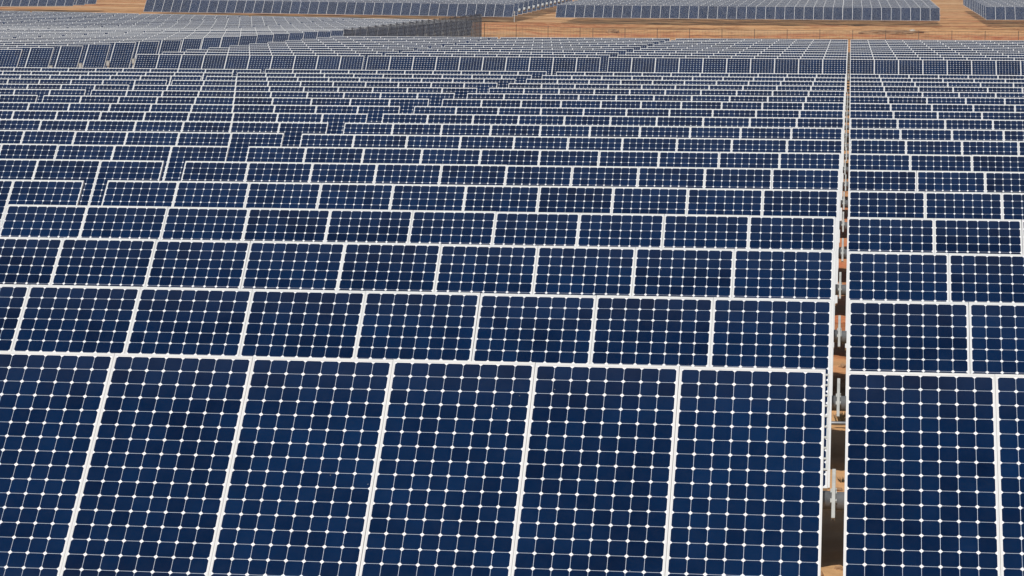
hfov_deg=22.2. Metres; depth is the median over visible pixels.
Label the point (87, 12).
solar table
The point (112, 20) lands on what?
solar table
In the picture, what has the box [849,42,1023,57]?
solar table
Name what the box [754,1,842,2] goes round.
solar table
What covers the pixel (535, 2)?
solar table
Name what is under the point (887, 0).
solar table
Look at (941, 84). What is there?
solar table
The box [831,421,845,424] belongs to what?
conduit pipe
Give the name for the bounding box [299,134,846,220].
solar table
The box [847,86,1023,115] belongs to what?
solar table
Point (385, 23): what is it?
solar table
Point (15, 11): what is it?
solar table
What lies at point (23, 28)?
solar table
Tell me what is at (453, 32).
solar table
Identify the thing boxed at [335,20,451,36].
solar table
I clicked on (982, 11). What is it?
solar table
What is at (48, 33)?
solar table
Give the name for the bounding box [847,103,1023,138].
solar table
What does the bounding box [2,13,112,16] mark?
solar table
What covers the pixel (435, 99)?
solar table
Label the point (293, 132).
solar table
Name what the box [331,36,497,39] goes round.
solar table
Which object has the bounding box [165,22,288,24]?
solar table
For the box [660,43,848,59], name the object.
solar table
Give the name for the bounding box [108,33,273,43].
solar table
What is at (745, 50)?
solar table
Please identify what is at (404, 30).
wire fence
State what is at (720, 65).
solar table
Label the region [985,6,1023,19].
solar table
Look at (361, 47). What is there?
solar table
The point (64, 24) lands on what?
solar table
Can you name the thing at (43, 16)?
solar table
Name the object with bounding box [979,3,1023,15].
solar table
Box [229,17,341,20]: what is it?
solar table
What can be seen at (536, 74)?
solar table
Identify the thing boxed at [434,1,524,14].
solar table
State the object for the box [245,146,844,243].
solar table
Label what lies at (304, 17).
solar table
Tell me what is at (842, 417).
dry weed
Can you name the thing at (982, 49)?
solar table
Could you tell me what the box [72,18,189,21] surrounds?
solar table
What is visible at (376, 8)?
solar table
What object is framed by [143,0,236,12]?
solar table
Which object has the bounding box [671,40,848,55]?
solar table
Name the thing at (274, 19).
solar table
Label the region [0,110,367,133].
solar table
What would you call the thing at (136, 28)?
solar table
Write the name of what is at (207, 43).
solar table
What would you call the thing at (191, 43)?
solar table
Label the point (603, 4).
solar table
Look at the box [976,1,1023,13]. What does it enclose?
solar table
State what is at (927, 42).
solar table
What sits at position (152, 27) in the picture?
solar table
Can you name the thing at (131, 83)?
solar table
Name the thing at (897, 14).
solar table
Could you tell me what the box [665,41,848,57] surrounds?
solar table
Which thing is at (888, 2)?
solar table
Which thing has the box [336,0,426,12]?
solar table
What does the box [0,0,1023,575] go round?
ground
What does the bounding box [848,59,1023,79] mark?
solar table
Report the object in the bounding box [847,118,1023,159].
solar table
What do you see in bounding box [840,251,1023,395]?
solar table
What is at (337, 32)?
solar table
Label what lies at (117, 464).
solar table
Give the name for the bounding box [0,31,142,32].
solar table
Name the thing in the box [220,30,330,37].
solar table
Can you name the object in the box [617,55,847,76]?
solar table
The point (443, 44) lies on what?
solar table
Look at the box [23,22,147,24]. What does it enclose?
solar table
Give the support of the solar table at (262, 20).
on the ground
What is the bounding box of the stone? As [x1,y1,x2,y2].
[834,565,842,569]
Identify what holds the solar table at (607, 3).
on the ground
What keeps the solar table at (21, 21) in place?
on the ground
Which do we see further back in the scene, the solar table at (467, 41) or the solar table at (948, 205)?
the solar table at (467, 41)
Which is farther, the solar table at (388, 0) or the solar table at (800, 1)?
the solar table at (800, 1)
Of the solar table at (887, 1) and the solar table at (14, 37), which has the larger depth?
the solar table at (887, 1)
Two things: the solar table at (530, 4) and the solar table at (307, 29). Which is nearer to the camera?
the solar table at (307, 29)
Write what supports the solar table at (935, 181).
on the ground
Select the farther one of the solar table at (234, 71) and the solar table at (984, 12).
the solar table at (984, 12)
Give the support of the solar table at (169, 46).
on the ground
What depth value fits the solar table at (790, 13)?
288.03 m
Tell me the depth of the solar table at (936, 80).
89.70 m
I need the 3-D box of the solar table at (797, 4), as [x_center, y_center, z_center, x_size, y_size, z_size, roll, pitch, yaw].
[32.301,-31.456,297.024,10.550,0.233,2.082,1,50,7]
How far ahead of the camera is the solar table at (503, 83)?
87.63 m
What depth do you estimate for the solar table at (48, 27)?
195.58 m
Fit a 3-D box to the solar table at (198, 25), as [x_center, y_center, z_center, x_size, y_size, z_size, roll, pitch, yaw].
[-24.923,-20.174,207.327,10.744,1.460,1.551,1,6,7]
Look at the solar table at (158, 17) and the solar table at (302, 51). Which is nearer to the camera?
the solar table at (302, 51)
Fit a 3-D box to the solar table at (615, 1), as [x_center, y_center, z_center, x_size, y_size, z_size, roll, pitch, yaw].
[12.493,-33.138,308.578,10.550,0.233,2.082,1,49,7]
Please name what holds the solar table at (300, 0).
on the ground
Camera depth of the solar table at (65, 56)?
120.97 m
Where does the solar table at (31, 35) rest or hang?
on the ground
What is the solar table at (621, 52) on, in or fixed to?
on the ground
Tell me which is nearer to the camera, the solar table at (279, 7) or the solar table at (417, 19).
the solar table at (417, 19)
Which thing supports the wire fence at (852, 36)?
on the ground
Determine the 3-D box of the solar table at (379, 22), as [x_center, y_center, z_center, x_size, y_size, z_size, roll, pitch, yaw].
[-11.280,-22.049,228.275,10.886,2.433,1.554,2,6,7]
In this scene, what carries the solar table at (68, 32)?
on the ground
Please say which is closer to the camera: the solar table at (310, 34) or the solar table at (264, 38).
the solar table at (264, 38)
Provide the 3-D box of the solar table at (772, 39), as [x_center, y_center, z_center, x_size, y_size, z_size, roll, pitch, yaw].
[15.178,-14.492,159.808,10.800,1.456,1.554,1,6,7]
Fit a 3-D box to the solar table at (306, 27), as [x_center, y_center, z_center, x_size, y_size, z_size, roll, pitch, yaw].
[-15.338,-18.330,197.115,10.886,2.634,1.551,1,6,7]
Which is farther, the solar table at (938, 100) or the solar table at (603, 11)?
the solar table at (603, 11)
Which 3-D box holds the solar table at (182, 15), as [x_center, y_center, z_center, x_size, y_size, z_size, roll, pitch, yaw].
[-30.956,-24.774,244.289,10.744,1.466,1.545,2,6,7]
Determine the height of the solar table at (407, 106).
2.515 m
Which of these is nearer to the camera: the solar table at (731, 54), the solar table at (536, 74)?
the solar table at (536, 74)
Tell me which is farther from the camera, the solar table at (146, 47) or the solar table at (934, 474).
the solar table at (146, 47)
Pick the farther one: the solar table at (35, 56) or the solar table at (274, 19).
the solar table at (274, 19)
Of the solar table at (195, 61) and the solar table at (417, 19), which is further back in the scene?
the solar table at (417, 19)
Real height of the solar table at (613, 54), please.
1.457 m
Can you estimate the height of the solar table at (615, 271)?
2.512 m
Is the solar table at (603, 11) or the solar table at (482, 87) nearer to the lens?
the solar table at (482, 87)
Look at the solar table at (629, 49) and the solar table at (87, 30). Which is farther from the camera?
the solar table at (87, 30)
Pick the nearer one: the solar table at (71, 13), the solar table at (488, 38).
the solar table at (488, 38)
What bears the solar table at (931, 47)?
on the ground
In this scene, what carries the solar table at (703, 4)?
on the ground
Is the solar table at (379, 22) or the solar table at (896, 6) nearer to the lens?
the solar table at (379, 22)
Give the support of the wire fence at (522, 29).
on the ground
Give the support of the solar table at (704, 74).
on the ground
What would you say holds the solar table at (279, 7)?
on the ground
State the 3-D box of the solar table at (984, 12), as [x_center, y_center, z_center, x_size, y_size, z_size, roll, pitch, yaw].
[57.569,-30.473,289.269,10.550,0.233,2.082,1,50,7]
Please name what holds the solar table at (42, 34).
on the ground
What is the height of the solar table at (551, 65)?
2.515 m
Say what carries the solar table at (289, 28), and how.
on the ground
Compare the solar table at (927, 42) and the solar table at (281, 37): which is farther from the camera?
the solar table at (281, 37)
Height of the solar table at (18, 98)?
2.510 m
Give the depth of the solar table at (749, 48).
138.13 m
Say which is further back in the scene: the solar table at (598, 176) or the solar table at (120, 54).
the solar table at (120, 54)
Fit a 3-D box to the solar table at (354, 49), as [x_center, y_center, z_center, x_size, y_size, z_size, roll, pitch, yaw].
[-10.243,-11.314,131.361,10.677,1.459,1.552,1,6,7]
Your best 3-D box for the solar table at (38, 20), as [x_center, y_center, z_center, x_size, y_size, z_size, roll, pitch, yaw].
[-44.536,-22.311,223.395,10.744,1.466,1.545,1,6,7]
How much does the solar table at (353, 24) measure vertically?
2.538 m
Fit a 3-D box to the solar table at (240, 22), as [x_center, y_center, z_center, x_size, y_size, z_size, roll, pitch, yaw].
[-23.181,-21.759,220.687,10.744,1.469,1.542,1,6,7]
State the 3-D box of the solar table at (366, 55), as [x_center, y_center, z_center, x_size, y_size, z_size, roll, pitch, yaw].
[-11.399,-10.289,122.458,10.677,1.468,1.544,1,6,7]
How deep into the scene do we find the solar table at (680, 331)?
23.50 m
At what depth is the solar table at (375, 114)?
65.32 m
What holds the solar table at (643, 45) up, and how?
on the ground
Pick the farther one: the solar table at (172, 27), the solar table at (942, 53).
the solar table at (172, 27)
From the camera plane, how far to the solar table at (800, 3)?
301.94 m
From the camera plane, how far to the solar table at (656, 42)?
152.78 m
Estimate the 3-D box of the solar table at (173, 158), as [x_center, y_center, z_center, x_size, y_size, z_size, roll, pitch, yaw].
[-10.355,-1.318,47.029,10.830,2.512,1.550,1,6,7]
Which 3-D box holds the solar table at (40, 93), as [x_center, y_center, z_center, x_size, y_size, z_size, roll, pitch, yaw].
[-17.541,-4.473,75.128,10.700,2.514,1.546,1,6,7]
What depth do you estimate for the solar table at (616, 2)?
304.61 m
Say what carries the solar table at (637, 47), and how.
on the ground
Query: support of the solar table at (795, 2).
on the ground
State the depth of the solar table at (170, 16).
240.46 m
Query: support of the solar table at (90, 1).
on the ground
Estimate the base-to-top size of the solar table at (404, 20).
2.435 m
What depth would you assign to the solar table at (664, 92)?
77.36 m
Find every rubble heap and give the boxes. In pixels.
[606,29,619,32]
[858,30,926,33]
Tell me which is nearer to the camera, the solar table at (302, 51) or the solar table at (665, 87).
the solar table at (665, 87)
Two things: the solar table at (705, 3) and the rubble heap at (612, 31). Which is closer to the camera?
the rubble heap at (612, 31)
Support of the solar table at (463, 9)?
on the ground
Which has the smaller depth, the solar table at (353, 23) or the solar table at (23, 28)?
the solar table at (23, 28)
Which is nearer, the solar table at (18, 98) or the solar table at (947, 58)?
the solar table at (18, 98)
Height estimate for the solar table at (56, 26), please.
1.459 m
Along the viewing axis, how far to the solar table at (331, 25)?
211.16 m
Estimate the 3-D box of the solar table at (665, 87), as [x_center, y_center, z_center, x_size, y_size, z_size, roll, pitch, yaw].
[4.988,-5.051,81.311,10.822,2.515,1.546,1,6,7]
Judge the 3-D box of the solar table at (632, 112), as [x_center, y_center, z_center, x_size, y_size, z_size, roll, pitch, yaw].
[2.675,-3.084,63.487,10.822,2.514,1.546,1,6,7]
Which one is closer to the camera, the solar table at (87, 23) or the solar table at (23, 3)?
the solar table at (87, 23)
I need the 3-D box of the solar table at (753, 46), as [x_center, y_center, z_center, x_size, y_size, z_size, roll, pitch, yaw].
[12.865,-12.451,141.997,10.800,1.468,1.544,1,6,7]
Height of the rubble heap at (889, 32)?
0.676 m
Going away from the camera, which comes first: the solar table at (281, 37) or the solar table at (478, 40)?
the solar table at (478, 40)
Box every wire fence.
[343,13,481,36]
[484,23,590,37]
[593,28,1022,40]
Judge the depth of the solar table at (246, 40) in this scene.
157.00 m
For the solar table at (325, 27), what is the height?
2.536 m
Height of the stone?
0.048 m
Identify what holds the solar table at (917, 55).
on the ground
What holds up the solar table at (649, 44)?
on the ground
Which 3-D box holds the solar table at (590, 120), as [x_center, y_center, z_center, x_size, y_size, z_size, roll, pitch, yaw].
[2.116,-2.605,59.027,10.822,2.514,1.547,1,6,7]
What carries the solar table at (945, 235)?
on the ground
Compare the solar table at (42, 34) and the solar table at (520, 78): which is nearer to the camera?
the solar table at (520, 78)
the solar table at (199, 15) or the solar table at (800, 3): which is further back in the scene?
the solar table at (800, 3)
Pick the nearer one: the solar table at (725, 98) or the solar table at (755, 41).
the solar table at (725, 98)
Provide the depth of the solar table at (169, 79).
88.80 m
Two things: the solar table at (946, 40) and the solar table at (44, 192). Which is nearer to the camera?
the solar table at (44, 192)
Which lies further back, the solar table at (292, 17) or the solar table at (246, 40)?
the solar table at (292, 17)
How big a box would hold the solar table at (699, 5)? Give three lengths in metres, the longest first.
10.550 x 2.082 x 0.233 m
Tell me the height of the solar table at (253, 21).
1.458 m
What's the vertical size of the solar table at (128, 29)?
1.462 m
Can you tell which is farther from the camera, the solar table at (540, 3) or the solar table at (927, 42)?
the solar table at (540, 3)
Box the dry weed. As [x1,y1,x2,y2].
[832,411,845,420]
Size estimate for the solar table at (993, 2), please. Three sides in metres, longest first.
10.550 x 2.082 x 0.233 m
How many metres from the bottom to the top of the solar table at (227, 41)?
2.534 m
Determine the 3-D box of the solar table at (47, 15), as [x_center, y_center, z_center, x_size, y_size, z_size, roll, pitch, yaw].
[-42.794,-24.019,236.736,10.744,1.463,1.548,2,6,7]
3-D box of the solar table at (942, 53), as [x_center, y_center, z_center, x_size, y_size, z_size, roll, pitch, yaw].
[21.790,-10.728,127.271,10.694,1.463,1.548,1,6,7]
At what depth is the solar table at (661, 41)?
157.37 m
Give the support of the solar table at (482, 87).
on the ground
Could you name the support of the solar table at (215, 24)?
on the ground
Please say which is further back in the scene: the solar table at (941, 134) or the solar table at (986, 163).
the solar table at (941, 134)
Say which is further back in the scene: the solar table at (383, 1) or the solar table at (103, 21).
the solar table at (383, 1)
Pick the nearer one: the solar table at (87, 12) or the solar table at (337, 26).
the solar table at (337, 26)
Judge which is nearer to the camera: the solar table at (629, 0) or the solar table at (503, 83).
the solar table at (503, 83)
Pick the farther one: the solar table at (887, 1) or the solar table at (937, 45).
the solar table at (887, 1)
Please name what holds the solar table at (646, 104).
on the ground
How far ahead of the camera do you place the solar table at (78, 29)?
181.50 m
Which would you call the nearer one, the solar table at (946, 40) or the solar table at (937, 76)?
the solar table at (937, 76)
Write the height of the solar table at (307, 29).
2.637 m
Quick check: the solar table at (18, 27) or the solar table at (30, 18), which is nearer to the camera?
the solar table at (18, 27)
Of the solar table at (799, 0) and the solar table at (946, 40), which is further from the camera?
the solar table at (799, 0)
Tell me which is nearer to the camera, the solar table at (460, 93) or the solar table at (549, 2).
the solar table at (460, 93)
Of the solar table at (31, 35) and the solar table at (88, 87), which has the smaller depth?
the solar table at (88, 87)
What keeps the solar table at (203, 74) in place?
on the ground
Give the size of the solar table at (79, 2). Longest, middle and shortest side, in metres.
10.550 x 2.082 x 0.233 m
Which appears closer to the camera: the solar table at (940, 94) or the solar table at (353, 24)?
the solar table at (940, 94)
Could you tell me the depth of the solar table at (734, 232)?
32.68 m
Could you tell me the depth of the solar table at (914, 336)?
22.92 m
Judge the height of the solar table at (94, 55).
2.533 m
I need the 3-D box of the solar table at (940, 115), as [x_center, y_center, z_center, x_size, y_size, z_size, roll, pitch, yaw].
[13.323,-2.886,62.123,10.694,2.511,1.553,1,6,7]
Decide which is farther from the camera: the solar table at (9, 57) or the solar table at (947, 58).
the solar table at (947, 58)
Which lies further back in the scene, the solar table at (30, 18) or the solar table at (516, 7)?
the solar table at (516, 7)
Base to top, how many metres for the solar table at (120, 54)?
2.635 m
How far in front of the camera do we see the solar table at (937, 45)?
145.69 m
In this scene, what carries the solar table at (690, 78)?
on the ground
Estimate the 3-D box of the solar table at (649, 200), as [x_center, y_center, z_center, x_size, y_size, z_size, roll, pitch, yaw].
[-0.789,-0.147,36.747,10.822,2.514,1.547,1,6,7]
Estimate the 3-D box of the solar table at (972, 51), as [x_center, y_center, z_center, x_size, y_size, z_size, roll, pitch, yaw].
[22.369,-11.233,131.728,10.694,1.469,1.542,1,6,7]
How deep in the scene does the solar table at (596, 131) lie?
55.04 m
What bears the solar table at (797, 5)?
on the ground
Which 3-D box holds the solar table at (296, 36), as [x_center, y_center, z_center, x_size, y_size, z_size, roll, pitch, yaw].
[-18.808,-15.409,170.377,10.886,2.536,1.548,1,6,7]
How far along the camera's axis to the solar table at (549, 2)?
327.34 m
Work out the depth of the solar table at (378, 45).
140.85 m
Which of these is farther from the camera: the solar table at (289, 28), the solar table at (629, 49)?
the solar table at (289, 28)
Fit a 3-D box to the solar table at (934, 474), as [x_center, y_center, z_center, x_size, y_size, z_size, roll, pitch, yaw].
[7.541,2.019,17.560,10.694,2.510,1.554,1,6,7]
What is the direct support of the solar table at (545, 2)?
on the ground
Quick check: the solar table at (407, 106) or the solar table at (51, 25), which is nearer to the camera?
the solar table at (407, 106)
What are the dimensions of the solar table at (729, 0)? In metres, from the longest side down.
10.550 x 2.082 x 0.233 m
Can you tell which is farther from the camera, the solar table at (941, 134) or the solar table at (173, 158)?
the solar table at (941, 134)
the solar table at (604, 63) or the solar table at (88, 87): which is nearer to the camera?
the solar table at (88, 87)
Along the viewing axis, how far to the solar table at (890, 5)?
296.22 m
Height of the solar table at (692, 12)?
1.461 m
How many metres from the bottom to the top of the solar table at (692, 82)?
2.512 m
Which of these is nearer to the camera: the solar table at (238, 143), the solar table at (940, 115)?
the solar table at (238, 143)
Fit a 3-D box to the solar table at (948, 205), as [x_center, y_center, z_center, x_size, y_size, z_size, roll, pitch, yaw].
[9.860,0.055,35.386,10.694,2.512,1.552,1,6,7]
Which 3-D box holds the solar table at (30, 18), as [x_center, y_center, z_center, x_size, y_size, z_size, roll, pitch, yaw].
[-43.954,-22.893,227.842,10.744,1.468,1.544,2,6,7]
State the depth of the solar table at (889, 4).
300.67 m
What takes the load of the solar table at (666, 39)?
on the ground
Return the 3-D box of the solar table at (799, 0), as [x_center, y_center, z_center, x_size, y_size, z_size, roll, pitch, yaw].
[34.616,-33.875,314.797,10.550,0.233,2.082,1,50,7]
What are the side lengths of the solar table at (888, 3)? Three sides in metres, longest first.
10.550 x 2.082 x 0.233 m
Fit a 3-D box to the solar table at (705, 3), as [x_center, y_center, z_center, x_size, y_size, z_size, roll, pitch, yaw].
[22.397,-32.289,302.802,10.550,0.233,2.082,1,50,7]
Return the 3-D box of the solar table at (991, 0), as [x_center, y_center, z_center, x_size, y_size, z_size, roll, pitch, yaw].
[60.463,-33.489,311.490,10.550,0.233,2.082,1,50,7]
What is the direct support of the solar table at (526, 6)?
on the ground
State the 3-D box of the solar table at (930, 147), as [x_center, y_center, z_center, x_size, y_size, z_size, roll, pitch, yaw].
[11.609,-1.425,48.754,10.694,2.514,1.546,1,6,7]
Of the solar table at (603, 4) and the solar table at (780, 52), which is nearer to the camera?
the solar table at (780, 52)
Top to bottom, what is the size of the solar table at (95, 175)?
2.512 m
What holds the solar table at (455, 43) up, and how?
on the ground
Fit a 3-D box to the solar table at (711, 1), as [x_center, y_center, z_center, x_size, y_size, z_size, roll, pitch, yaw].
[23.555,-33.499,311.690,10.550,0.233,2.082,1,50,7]
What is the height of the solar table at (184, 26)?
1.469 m
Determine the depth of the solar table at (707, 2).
307.78 m
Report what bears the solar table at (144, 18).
on the ground
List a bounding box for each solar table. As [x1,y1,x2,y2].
[0,0,75,6]
[0,11,29,12]
[0,14,98,17]
[0,15,83,18]
[0,17,68,20]
[0,19,53,21]
[0,20,36,22]
[0,24,116,26]
[0,26,83,27]
[0,27,49,28]
[0,28,46,29]
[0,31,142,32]
[0,32,104,34]
[0,34,83,35]
[0,35,61,36]
[0,36,37,38]
[0,39,181,53]
[0,40,159,67]
[0,41,135,67]
[0,43,110,67]
[0,45,82,67]
[0,47,53,67]
[0,49,21,66]
[0,67,260,75]
[0,71,232,79]
[0,74,201,84]
[0,78,166,89]
[0,84,128,95]
[0,89,85,101]
[0,95,37,101]
[0,102,399,122]
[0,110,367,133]
[0,119,328,146]
[0,130,283,161]
[0,143,228,180]
[0,159,163,205]
[0,179,84,229]
[0,204,841,348]
[0,237,841,391]
[0,284,840,490]
[0,351,836,575]
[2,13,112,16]
[5,23,132,25]
[10,26,100,27]
[10,29,160,31]
[11,32,124,33]
[16,37,201,51]
[17,12,125,15]
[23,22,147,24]
[30,29,163,31]
[32,11,138,14]
[40,20,162,23]
[41,36,221,49]
[42,95,428,113]
[50,28,194,29]
[56,19,175,22]
[65,35,239,47]
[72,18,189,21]
[74,0,85,4]
[84,28,196,29]
[85,0,96,3]
[86,17,201,20]
[87,27,224,28]
[87,34,257,45]
[90,90,454,105]
[101,16,214,19]
[101,180,843,305]
[104,26,238,28]
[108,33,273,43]
[115,15,226,18]
[120,25,251,27]
[128,14,237,17]
[128,32,289,41]
[133,85,476,98]
[134,54,364,72]
[136,24,264,26]
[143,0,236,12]
[149,14,248,16]
[151,23,277,25]
[162,52,381,69]
[164,30,317,38]
[164,32,303,40]
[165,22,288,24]
[171,80,497,92]
[179,21,300,23]
[181,161,844,268]
[186,49,398,55]
[192,20,311,22]
[197,29,343,37]
[205,19,321,22]
[206,76,515,87]
[209,48,413,52]
[217,18,331,21]
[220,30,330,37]
[227,28,367,35]
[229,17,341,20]
[229,46,427,50]
[234,0,328,14]
[237,73,531,82]
[240,16,350,19]
[241,27,369,35]
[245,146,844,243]
[246,29,354,35]
[249,44,441,48]
[251,16,359,19]
[255,26,387,35]
[259,0,335,3]
[265,69,546,78]
[267,42,453,46]
[268,25,397,36]
[280,24,397,25]
[285,41,465,44]
[292,23,418,36]
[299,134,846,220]
[301,39,476,42]
[303,22,424,36]
[314,22,433,36]
[316,38,487,41]
[324,21,442,36]
[326,2,420,15]
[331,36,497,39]
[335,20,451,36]
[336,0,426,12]
[343,123,845,189]
[344,0,433,2]
[344,19,456,36]
[353,19,461,36]
[363,18,473,35]
[365,56,600,74]
[382,113,846,174]
[385,53,609,71]
[402,51,617,56]
[413,106,846,150]
[417,49,625,54]
[419,3,514,21]
[428,2,520,15]
[431,47,633,51]
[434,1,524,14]
[440,0,529,13]
[442,99,846,138]
[445,45,640,49]
[457,43,646,47]
[467,93,846,129]
[469,42,653,46]
[480,40,658,45]
[489,88,847,132]
[490,39,664,44]
[492,0,534,11]
[500,37,669,40]
[508,83,847,115]
[526,79,847,110]
[532,0,538,10]
[537,0,543,9]
[541,0,547,8]
[542,75,847,111]
[545,0,551,7]
[556,4,650,18]
[556,72,847,99]
[561,3,653,15]
[566,2,656,3]
[570,1,659,2]
[574,0,662,1]
[594,0,665,0]
[607,57,848,92]
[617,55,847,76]
[626,52,847,72]
[633,50,848,69]
[641,48,848,67]
[647,46,848,64]
[650,5,746,18]
[654,4,747,10]
[654,45,848,62]
[657,3,749,4]
[660,2,750,3]
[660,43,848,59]
[663,1,752,2]
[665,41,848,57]
[666,0,753,1]
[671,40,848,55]
[676,38,848,53]
[705,0,754,0]
[746,6,842,19]
[748,5,842,18]
[750,4,842,5]
[751,3,842,4]
[753,2,842,3]
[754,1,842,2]
[756,0,842,1]
[835,371,1023,575]
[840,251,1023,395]
[840,300,1023,410]
[841,217,1023,349]
[843,3,934,4]
[843,4,935,6]
[843,5,936,6]
[843,6,937,13]
[843,7,939,20]
[843,191,1023,258]
[844,0,930,1]
[844,1,931,2]
[844,2,932,3]
[844,170,1023,230]
[845,153,1023,207]
[846,110,1023,148]
[846,128,1023,189]
[846,139,1023,188]
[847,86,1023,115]
[847,91,1023,122]
[847,96,1023,129]
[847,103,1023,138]
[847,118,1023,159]
[848,54,1023,72]
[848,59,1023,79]
[848,74,1023,98]
[848,78,1023,103]
[848,81,1023,110]
[849,40,1023,53]
[849,41,1023,55]
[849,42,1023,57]
[849,44,1023,59]
[849,46,1023,62]
[849,48,1023,64]
[849,50,1023,67]
[849,52,1023,69]
[849,56,1023,76]
[974,0,1023,12]
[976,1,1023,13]
[978,2,1023,14]
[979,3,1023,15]
[981,4,1023,16]
[983,5,1023,18]
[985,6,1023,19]

